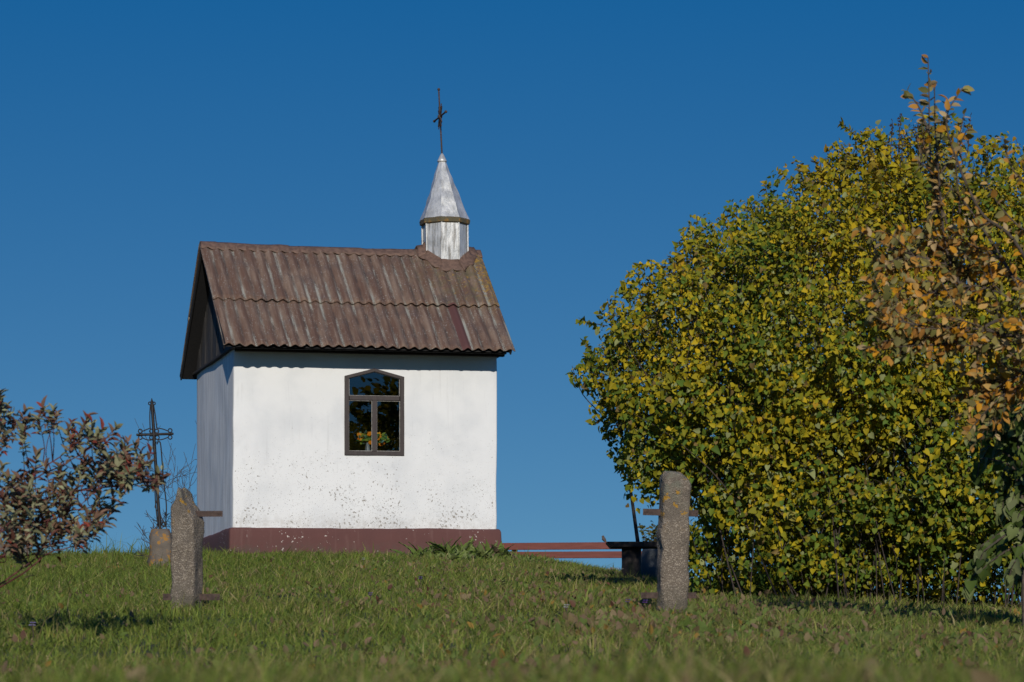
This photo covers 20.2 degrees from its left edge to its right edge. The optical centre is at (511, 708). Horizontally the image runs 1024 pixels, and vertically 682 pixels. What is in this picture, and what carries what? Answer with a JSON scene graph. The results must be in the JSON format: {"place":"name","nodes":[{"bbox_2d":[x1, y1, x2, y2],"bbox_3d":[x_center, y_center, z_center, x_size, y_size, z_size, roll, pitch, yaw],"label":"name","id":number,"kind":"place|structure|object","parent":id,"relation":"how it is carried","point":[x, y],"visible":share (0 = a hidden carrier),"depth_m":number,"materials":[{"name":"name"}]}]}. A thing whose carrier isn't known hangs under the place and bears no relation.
{"place":"outdoors","nodes":[
{"label":"outdoors","id":0,"kind":"place"},
{"bbox_2d":[0,529,1023,681],"bbox_3d":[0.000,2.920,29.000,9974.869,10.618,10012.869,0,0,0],"label":"ground","id":1,"kind":"structure","parent":0,"point":[268,597],"depth_m":16.63,"materials":[{"name":"green plant"}]},
{"bbox_2d":[0,531,28,554],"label":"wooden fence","id":2,"kind":"object","parent":1,"relation":"on","point":[6,548],"visible":0.04,"depth_m":43.40,"materials":[{"name":"brown wood"}]},
{"bbox_2d":[0,388,171,587],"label":"dogwood shrub","id":3,"kind":"object","parent":1,"relation":"on","point":[22,502],"visible":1,"depth_m":15.82,"materials":[{"name":"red plant"}]},
{"bbox_2d":[135,510,170,557],"bbox_3d":[-4.542,-2.215,37.492,0.946,0.786,0.504,0,0,-32],"label":"bare shrub","id":4,"kind":"object","parent":1,"relation":"on","point":[156,527],"visible":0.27,"depth_m":37.35,"materials":[{"name":"brown plant"}]},
{"bbox_2d":[136,398,173,569],"bbox_3d":[-4.338,-2.473,34.997,0.462,2.613,0.307,0,0,0],"label":"grave cross","id":5,"kind":"object","parent":1,"relation":"on","point":[160,541],"visible":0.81,"depth_m":34.98,"materials":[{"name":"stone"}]},
{"bbox_2d":[135,420,196,549],"bbox_3d":[-5.294,-3.559,47.380,2.171,2.860,2.733,0,0,0],"label":"bare shrub","id":6,"kind":"object","parent":1,"relation":"on","point":[177,480],"visible":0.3,"depth_m":47.78,"materials":[{"name":"brown plant"}]},
{"bbox_2d":[163,487,222,610],"bbox_3d":[-2.219,-0.963,19.987,0.400,1.156,0.227,0,0,17],"label":"fence post","id":7,"kind":"object","parent":1,"relation":"on","point":[187,532],"visible":0.69,"depth_m":19.92,"materials":[{"name":"concrete"}]},
{"bbox_2d":[180,88,515,554],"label":"chapel","id":8,"kind":"structure","parent":1,"relation":"on","point":[303,366],"depth_m":44.22,"materials":[{"name":"white paint"}]},
{"bbox_2d":[357,430,389,450],"bbox_3d":[-2.132,-4.093,44.215,0.529,0.436,0.228,0,0,0],"label":"flower bouquet","id":9,"kind":"object","parent":8,"relation":"on","point":[363,438],"visible":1,"depth_m":44.20,"materials":[{"name":"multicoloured plant"}]},
{"bbox_2d":[344,368,403,455],"bbox_3d":[-2.113,-4.543,44.097,0.928,1.336,0.082,0,0,-15],"label":"window","id":10,"kind":"structure","parent":8,"relation":"in","point":[347,397],"depth_m":44.06,"materials":[{"name":"brown paint"}]},
{"bbox_2d":[389,542,439,555],"bbox_3d":[-1.360,-2.253,41.217,0.785,0.290,0.617,0,0,0],"label":"dandelion plant","id":11,"kind":"object","parent":1,"relation":"on","point":[412,550],"visible":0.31,"depth_m":41.19,"materials":[{"name":"green plant"}]},
{"bbox_2d":[410,547,441,557],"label":"dandelion plant","id":12,"kind":"object","parent":1,"relation":"on","point":[424,553],"visible":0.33,"depth_m":40.13,"materials":[{"name":"green plant"}]},
{"bbox_2d":[432,550,465,560],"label":"dandelion plant","id":13,"kind":"object","parent":1,"relation":"on","point":[457,556],"visible":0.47,"depth_m":39.57,"materials":[{"name":"green plant"}]},
{"bbox_2d":[426,536,474,554],"bbox_3d":[-0.887,-2.302,41.433,0.726,0.351,0.648,0,0,0],"label":"dandelion plant","id":14,"kind":"object","parent":1,"relation":"on","point":[443,549],"visible":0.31,"depth_m":41.32,"materials":[{"name":"green plant"}]},
{"bbox_2d":[435,540,478,556],"bbox_3d":[-0.745,-2.264,41.060,0.536,0.306,0.638,0,0,32],"label":"dandelion plant","id":15,"kind":"object","parent":1,"relation":"on","point":[465,546],"visible":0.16,"depth_m":41.01,"materials":[{"name":"green plant"}]},
{"bbox_2d":[447,547,477,559],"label":"dandelion plant","id":16,"kind":"object","parent":1,"relation":"on","point":[467,556],"visible":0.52,"depth_m":39.93,"materials":[{"name":"green plant"}]},
{"bbox_2d":[450,535,485,550],"bbox_3d":[-0.606,-2.344,41.841,0.637,0.369,0.611,0,0,-22],"label":"dandelion plant","id":17,"kind":"object","parent":1,"relation":"on","point":[472,539],"visible":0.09,"depth_m":41.77,"materials":[{"name":"green plant"}]},
{"bbox_2d":[469,542,502,557],"bbox_3d":[-0.410,-2.270,41.320,0.629,0.274,0.487,0,0,-13],"label":"dandelion plant","id":18,"kind":"object","parent":1,"relation":"on","point":[480,551],"visible":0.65,"depth_m":41.24,"materials":[{"name":"green plant"}]},
{"bbox_2d":[477,553,507,560],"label":"dandelion plant","id":19,"kind":"object","parent":1,"relation":"on","point":[491,555],"visible":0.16,"depth_m":39.74,"materials":[{"name":"green plant"}]},
{"bbox_2d":[481,539,513,558],"bbox_3d":[-0.252,-2.278,41.669,0.569,0.338,0.874,0,0,0],"label":"dandelion plant","id":20,"kind":"object","parent":1,"relation":"on","point":[499,549],"visible":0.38,"depth_m":41.49,"materials":[{"name":"green plant"}]},
{"bbox_2d":[502,543,517,554],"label":"dandelion plant","id":21,"kind":"object","parent":1,"relation":"on","point":[504,549],"visible":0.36,"depth_m":41.85,"materials":[{"name":"green plant"}]},
{"bbox_2d":[510,551,529,560],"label":"dandelion plant","id":22,"kind":"object","parent":1,"relation":"on","point":[516,555],"visible":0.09,"depth_m":41.22,"materials":[{"name":"green plant"}]},
{"bbox_2d":[522,552,539,560],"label":"dandelion plant","id":23,"kind":"object","parent":1,"relation":"on","point":[531,556],"visible":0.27,"depth_m":41.48,"materials":[{"name":"green plant"}]},
{"bbox_2d":[531,556,554,563],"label":"dandelion plant","id":24,"kind":"object","parent":1,"relation":"on","point":[547,560],"visible":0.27,"depth_m":40.80,"materials":[{"name":"green plant"}]},
{"bbox_2d":[502,542,641,557],"bbox_3d":[1.127,-2.064,45.492,2.846,1.168,0.395,0,0,0],"label":"bench","id":25,"kind":"object","parent":1,"relation":"on","point":[571,546],"visible":0.31,"depth_m":45.58,"materials":[{"name":"red paint"}]},
{"bbox_2d":[606,542,656,577],"bbox_3d":[1.617,-1.826,38.000,0.750,0.740,0.498,0,0,0],"label":"table","id":26,"kind":"object","parent":1,"relation":"on","point":[631,553],"visible":0.53,"depth_m":37.88,"materials":[{"name":"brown wood"}]},
{"bbox_2d":[627,474,639,541],"bbox_3d":[1.594,-2.675,37.900,0.176,0.971,0.052,0,0,0],"label":"pole","id":27,"kind":"object","parent":26,"relation":"on","point":[635,521],"visible":0.65,"depth_m":37.88,"materials":[{"name":"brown wood"}]},
{"bbox_2d":[638,520,657,541],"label":"bush","id":28,"kind":"object","parent":1,"relation":"on","point":[654,531],"visible":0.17,"depth_m":42.98,"materials":[{"name":"green plant"}]},
{"bbox_2d":[641,549,657,578],"bbox_3d":[1.908,-1.875,39.203,0.361,0.742,0.324,0,0,0],"label":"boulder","id":29,"kind":"object","parent":1,"relation":"on","point":[649,560],"visible":0.26,"depth_m":39.07,"materials":[{"name":"grey stone"}]},
{"bbox_2d":[641,471,697,613],"bbox_3d":[1.094,-1.005,19.998,0.394,1.297,0.215,0,0,-9],"label":"fence post","id":30,"kind":"object","parent":1,"relation":"on","point":[673,513],"visible":0.69,"depth_m":19.91,"materials":[{"name":"stone"}]},
{"bbox_2d":[565,113,1023,608],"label":"lilac bush","id":31,"kind":"object","parent":1,"relation":"on","point":[867,519],"visible":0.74,"depth_m":23.75,"materials":[{"name":"green plant"}]},
{"bbox_2d":[849,54,1023,451],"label":"apple tree","id":32,"kind":"object","parent":1,"relation":"on","point":[884,309],"visible":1,"depth_m":16.92,"materials":[{"name":"brown plant"}]},
{"bbox_2d":[961,391,1023,629],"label":"green shrub","id":33,"kind":"object","parent":1,"relation":"on","point":[1011,442],"visible":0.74,"depth_m":18.34,"materials":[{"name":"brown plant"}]},
{"bbox_2d":[0,0,1023,601],"label":"sky","id":34,"kind":"structure","parent":0,"point":[580,137],"materials":[{"name":"blue"}]}
]}

